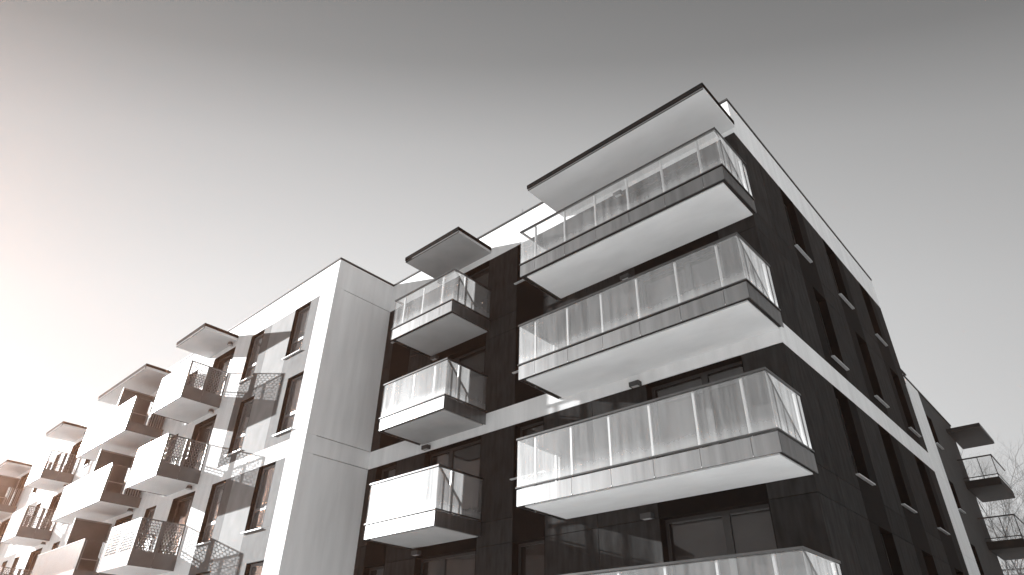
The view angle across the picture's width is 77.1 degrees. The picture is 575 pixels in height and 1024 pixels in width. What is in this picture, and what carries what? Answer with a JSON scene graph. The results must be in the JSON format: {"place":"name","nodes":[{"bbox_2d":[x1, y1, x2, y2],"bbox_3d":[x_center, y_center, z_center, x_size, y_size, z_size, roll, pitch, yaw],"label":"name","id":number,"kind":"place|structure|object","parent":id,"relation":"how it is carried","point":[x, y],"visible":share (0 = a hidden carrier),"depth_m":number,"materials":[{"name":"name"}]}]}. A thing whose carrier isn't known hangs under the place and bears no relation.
{"place":"outdoors","nodes":[
{"label":"outdoors","id":0,"kind":"place"},
{"bbox_2d":[0,257,393,574],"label":"apartment building","id":1,"kind":"structure","parent":0,"point":[243,447],"depth_m":23.53,"materials":[{"name":"white paint"}]},
{"bbox_2d":[0,561,7,574],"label":"window","id":2,"kind":"structure","parent":1,"relation":"in","point":[4,563],"depth_m":38.37,"materials":[{"name":"brown glass"}]},
{"bbox_2d":[0,518,9,540],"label":"balcony door","id":3,"kind":"structure","parent":1,"relation":"in","point":[4,524],"depth_m":42.74,"materials":[{"name":"brown glass"}]},
{"bbox_2d":[9,556,19,574],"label":"window","id":4,"kind":"structure","parent":1,"relation":"in","point":[16,560],"depth_m":36.83,"materials":[{"name":"brown glass"}]},
{"bbox_2d":[10,472,29,505],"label":"balcony door","id":5,"kind":"structure","parent":1,"relation":"in","point":[23,479],"depth_m":44.19,"materials":[{"name":"brown glass"}]},
{"bbox_2d":[22,548,41,574],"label":"balcony door","id":6,"kind":"structure","parent":1,"relation":"in","point":[32,559],"depth_m":35.03,"materials":[{"name":"brown glass"}]},
{"bbox_2d":[28,502,41,526],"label":"window","id":7,"kind":"structure","parent":1,"relation":"in","point":[38,505],"depth_m":38.37,"materials":[{"name":"brown glass"}]},
{"bbox_2d":[41,492,62,529],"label":"balcony door","id":8,"kind":"structure","parent":1,"relation":"in","point":[54,503],"depth_m":36.52,"materials":[{"name":"brown glass"}]},
{"bbox_2d":[51,541,59,549],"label":"window","id":9,"kind":"structure","parent":1,"relation":"in","point":[55,545],"depth_m":33.00,"materials":[{"name":"brown glass"}]},
{"bbox_2d":[52,453,61,467],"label":"window","id":10,"kind":"structure","parent":1,"relation":"in","point":[56,460],"depth_m":40.05,"materials":[{"name":"brown glass"}]},
{"bbox_2d":[63,439,83,473],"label":"balcony door","id":11,"kind":"structure","parent":1,"relation":"in","point":[76,447],"depth_m":38.12,"materials":[{"name":"brown glass"}]},
{"bbox_2d":[81,459,90,467],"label":"window","id":12,"kind":"structure","parent":1,"relation":"in","point":[87,462],"depth_m":35.34,"materials":[{"name":"glass"}]},
{"bbox_2d":[105,514,132,556],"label":"balcony door","id":13,"kind":"structure","parent":1,"relation":"in","point":[126,519],"depth_m":27.88,"materials":[{"name":"glass"}]},
{"bbox_2d":[125,446,154,496],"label":"balcony door","id":14,"kind":"structure","parent":1,"relation":"in","point":[153,446],"depth_m":29.22,"materials":[{"name":"brown glass"}]},
{"bbox_2d":[135,505,156,549],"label":"window","id":15,"kind":"structure","parent":1,"relation":"in","point":[149,512],"depth_m":26.02,"materials":[{"name":"brown glass"}]},
{"bbox_2d":[148,384,174,428],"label":"balcony door","id":16,"kind":"structure","parent":1,"relation":"in","point":[174,384],"depth_m":30.69,"materials":[{"name":"brown glass"}]},
{"bbox_2d":[162,433,178,462],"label":"window","id":17,"kind":"structure","parent":1,"relation":"in","point":[169,442],"depth_m":27.72,"materials":[{"name":"brown glass"}]},
{"bbox_2d":[158,491,194,554],"bbox_3d":[-12.301,8.944,23.773,1.908,2.428,0.363,-25,-41,35],"label":"balcony door","id":18,"kind":"structure","parent":1,"relation":"in","point":[180,508],"depth_m":24.33,"materials":[{"name":"brown glass"}]},
{"bbox_2d":[186,370,197,386],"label":"window","id":19,"kind":"structure","parent":1,"relation":"in","point":[192,374],"depth_m":29.40,"materials":[{"name":"brown glass"}]},
{"bbox_2d":[184,414,216,469],"bbox_3d":[-12.242,6.427,25.377,1.908,2.428,0.363,-25,-41,35],"label":"balcony door","id":20,"kind":"structure","parent":1,"relation":"in","point":[202,432],"depth_m":25.97,"materials":[{"name":"brown glass"}]},
{"bbox_2d":[196,571,210,574],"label":"window","id":21,"kind":"structure","parent":1,"relation":"in","point":[208,572],"depth_m":20.85,"materials":[{"name":"brown glass"}]},
{"bbox_2d":[193,480,225,545],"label":"window","id":22,"kind":"structure","parent":1,"relation":"in","point":[208,523],"depth_m":22.42,"materials":[{"name":"brown glass"}]},
{"bbox_2d":[206,347,235,395],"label":"balcony door","id":23,"kind":"structure","parent":1,"relation":"in","point":[223,362],"depth_m":27.61,"materials":[{"name":"brown glass"}]},
{"bbox_2d":[224,395,254,456],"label":"window","id":24,"kind":"structure","parent":1,"relation":"in","point":[239,431],"depth_m":23.70,"materials":[{"name":"brown glass"}]},
{"bbox_2d":[237,329,264,383],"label":"window","id":25,"kind":"structure","parent":1,"relation":"in","point":[255,344],"depth_m":25.68,"materials":[{"name":"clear glass"}]},
{"bbox_2d":[244,560,263,574],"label":"window","id":26,"kind":"structure","parent":1,"relation":"in","point":[252,568],"depth_m":19.00,"materials":[{"name":"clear glass"}]},
{"bbox_2d":[241,461,275,533],"bbox_3d":[-7.822,6.643,20.317,1.170,2.085,0.435,-25,-41,35],"label":"window","id":27,"kind":"structure","parent":1,"relation":"in","point":[260,496],"depth_m":20.50,"materials":[{"name":"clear glass"}]},
{"bbox_2d":[272,371,303,436],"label":"window","id":28,"kind":"structure","parent":1,"relation":"in","point":[289,405],"depth_m":21.78,"materials":[{"name":"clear glass"}]},
{"bbox_2d":[282,301,310,359],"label":"window","id":29,"kind":"structure","parent":1,"relation":"in","point":[301,314],"depth_m":23.75,"materials":[{"name":"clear glass"}]},
{"bbox_2d":[0,0,1023,568],"label":"sky","id":30,"kind":"structure","parent":0,"point":[169,169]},
{"bbox_2d":[353,83,968,574],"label":"apartment building","id":31,"kind":"structure","parent":0,"point":[657,341],"depth_m":15.79,"materials":[{"name":"black concrete"}]},
{"bbox_2d":[362,563,384,574],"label":"window","id":32,"kind":"structure","parent":31,"relation":"in","point":[378,569],"depth_m":19.14,"materials":[{"name":"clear glass"}]},
{"bbox_2d":[368,461,396,514],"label":"window","id":33,"kind":"structure","parent":31,"relation":"in","point":[386,471],"depth_m":20.48,"materials":[{"name":"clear glass"}]},
{"bbox_2d":[383,374,406,418],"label":"window","id":34,"kind":"structure","parent":31,"relation":"in","point":[401,384],"depth_m":22.13,"materials":[{"name":"white glass"}]},
{"bbox_2d":[391,299,415,343],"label":"window","id":35,"kind":"structure","parent":31,"relation":"in","point":[412,303],"depth_m":23.85,"materials":[{"name":"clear glass"}]},
{"bbox_2d":[413,548,475,574],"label":"balcony door","id":36,"kind":"structure","parent":31,"relation":"in","point":[462,562],"depth_m":17.23,"materials":[{"name":"black glass"}]},
{"bbox_2d":[419,435,481,520],"bbox_3d":[-1.646,5.659,18.208,2.408,2.428,0.363,-25,-41,35],"label":"balcony door","id":37,"kind":"structure","parent":31,"relation":"in","point":[465,455],"depth_m":18.55,"materials":[{"name":"clear glass"}]},
{"bbox_2d":[430,340,485,409],"bbox_3d":[-1.587,3.134,19.817,2.408,2.428,0.363,-25,-41,35],"label":"balcony door","id":38,"kind":"structure","parent":31,"relation":"in","point":[471,385],"depth_m":20.17,"materials":[{"name":"clear glass"}]},
{"bbox_2d":[439,260,489,316],"bbox_3d":[-1.528,0.608,21.426,2.408,2.428,0.363,-25,-41,35],"label":"balcony door","id":39,"kind":"structure","parent":31,"relation":"in","point":[476,298],"depth_m":21.76,"materials":[{"name":"clear glass"}]},
{"bbox_2d":[512,318,543,373],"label":"window","id":40,"kind":"structure","parent":31,"relation":"in","point":[525,341],"depth_m":18.63,"materials":[{"name":"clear glass"}]},
{"bbox_2d":[510,416,545,480],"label":"window","id":41,"kind":"structure","parent":31,"relation":"in","point":[523,462],"depth_m":16.95,"materials":[{"name":"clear glass"}]},
{"bbox_2d":[511,537,544,574],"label":"window","id":42,"kind":"structure","parent":31,"relation":"in","point":[528,556],"depth_m":15.51,"materials":[{"name":"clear glass"}]},
{"bbox_2d":[514,232,542,284],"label":"window","id":43,"kind":"structure","parent":31,"relation":"in","point":[525,250],"depth_m":20.38,"materials":[{"name":"white glass"}]},
{"bbox_2d":[628,149,705,208],"bbox_3d":[4.188,-2.112,16.946,2.358,2.428,0.363,-25,-41,35],"label":"balcony door","id":44,"kind":"structure","parent":31,"relation":"in","point":[687,168],"depth_m":17.56,"materials":[{"name":"clear glass"}]},
{"bbox_2d":[637,243,727,318],"bbox_3d":[4.129,0.414,15.337,2.358,2.428,0.363,-25,-41,35],"label":"balcony door","id":45,"kind":"structure","parent":31,"relation":"in","point":[698,273],"depth_m":15.83,"materials":[{"name":"clear glass"}]},
{"bbox_2d":[646,355,756,457],"bbox_3d":[4.070,2.939,13.728,2.358,2.428,0.363,-25,-41,35],"label":"balcony door","id":46,"kind":"structure","parent":31,"relation":"in","point":[720,407],"depth_m":14.06,"materials":[{"name":"clear glass"}]},
{"bbox_2d":[659,500,782,574],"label":"balcony door","id":47,"kind":"structure","parent":31,"relation":"in","point":[746,527],"depth_m":12.55,"materials":[{"name":"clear glass"}]},
{"bbox_2d":[779,187,812,262],"bbox_3d":[7.660,-1.702,17.782,0.435,2.085,1.050,-25,-41,35],"label":"window","id":48,"kind":"structure","parent":31,"relation":"in","point":[788,204],"depth_m":18.13,"materials":[{"name":"black glass"}]},
{"bbox_2d":[812,286,848,370],"bbox_3d":[7.996,1.062,16.533,0.435,2.085,1.040,-25,-41,35],"label":"window","id":49,"kind":"structure","parent":31,"relation":"in","point":[834,348],"depth_m":16.84,"materials":[{"name":"black glass"}]},
{"bbox_2d":[822,238,854,308],"bbox_3d":[9.835,-0.390,19.761,0.435,2.085,1.130,-25,-41,35],"label":"window","id":50,"kind":"structure","parent":31,"relation":"in","point":[832,259],"depth_m":20.11,"materials":[{"name":"black glass"}]},
{"bbox_2d":[832,385,875,485],"bbox_3d":[7.542,3.349,14.564,0.435,2.085,1.050,-25,-41,35],"label":"window","id":51,"kind":"structure","parent":31,"relation":"in","point":[857,456],"depth_m":14.83,"materials":[{"name":"black glass"}]},
{"bbox_2d":[855,331,889,407],"bbox_3d":[10.155,2.363,18.496,0.435,2.085,1.090,-25,-41,35],"label":"window","id":52,"kind":"structure","parent":31,"relation":"in","point":[871,372],"depth_m":18.81,"materials":[{"name":"black glass"}]},
{"bbox_2d":[859,283,887,345],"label":"window","id":53,"kind":"structure","parent":31,"relation":"in","point":[873,319],"depth_m":22.04,"materials":[{"name":"black glass"}]},
{"bbox_2d":[878,525,903,574],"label":"window","id":54,"kind":"structure","parent":31,"relation":"in","point":[893,559],"depth_m":13.89,"materials":[{"name":"black glass"}]},
{"bbox_2d":[877,423,916,512],"bbox_3d":[9.697,4.649,16.525,0.435,2.085,1.070,-25,-41,35],"label":"window","id":55,"kind":"structure","parent":31,"relation":"in","point":[895,468],"depth_m":16.78,"materials":[{"name":"black glass"}]},
{"bbox_2d":[889,367,920,436],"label":"window","id":56,"kind":"structure","parent":31,"relation":"in","point":[911,426],"depth_m":20.71,"materials":[{"name":"black glass"}]},
{"bbox_2d":[921,549,937,574],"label":"window","id":57,"kind":"structure","parent":31,"relation":"in","point":[928,558],"depth_m":15.96,"materials":[{"name":"black glass"}]},
{"bbox_2d":[914,455,949,534],"bbox_3d":[11.882,5.966,18.513,0.435,2.085,1.060,-25,-41,35],"label":"window","id":58,"kind":"structure","parent":31,"relation":"in","point":[928,489],"depth_m":18.76,"materials":[{"name":"black glass"}]},
{"bbox_2d":[954,567,963,574],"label":"window","id":59,"kind":"structure","parent":31,"relation":"in","point":[958,572],"depth_m":17.96,"materials":[{"name":"black glass"}]},
{"bbox_2d":[901,369,1023,574],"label":"apartment building","id":60,"kind":"structure","parent":0,"point":[981,550],"depth_m":22.45,"materials":[{"name":"grey concrete"}]},
{"bbox_2d":[926,415,943,449],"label":"window","id":61,"kind":"structure","parent":60,"relation":"in","point":[936,440],"depth_m":22.69,"materials":[{"name":"black glass"}]},
{"bbox_2d":[948,480,965,513],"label":"window","id":62,"kind":"structure","parent":60,"relation":"in","point":[951,484],"depth_m":21.41,"materials":[{"name":"black glass"}]},
{"bbox_2d":[970,543,983,574],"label":"window","id":63,"kind":"structure","parent":60,"relation":"in","point":[972,546],"depth_m":20.37,"materials":[{"name":"black glass"}]},
{"bbox_2d":[960,451,1023,574],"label":"bare tree","id":64,"kind":"object","parent":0,"point":[998,522],"visible":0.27,"depth_m":31.73,"materials":[{"name":"grey plant"}]},
{"bbox_2d":[963,425,1023,574],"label":"bare tree","id":65,"kind":"object","parent":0,"point":[1007,571],"visible":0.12,"depth_m":37.59,"materials":[{"name":"grey plant"}]},
{"bbox_2d":[984,443,1023,574],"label":"bare tree","id":66,"kind":"object","parent":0,"point":[1015,571],"visible":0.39,"depth_m":30.30,"materials":[{"name":"grey plant"}]},
{"bbox_2d":[1002,568,1023,574],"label":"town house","id":67,"kind":"structure","parent":0,"point":[1004,572],"depth_m":38.46,"materials":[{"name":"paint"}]}
]}

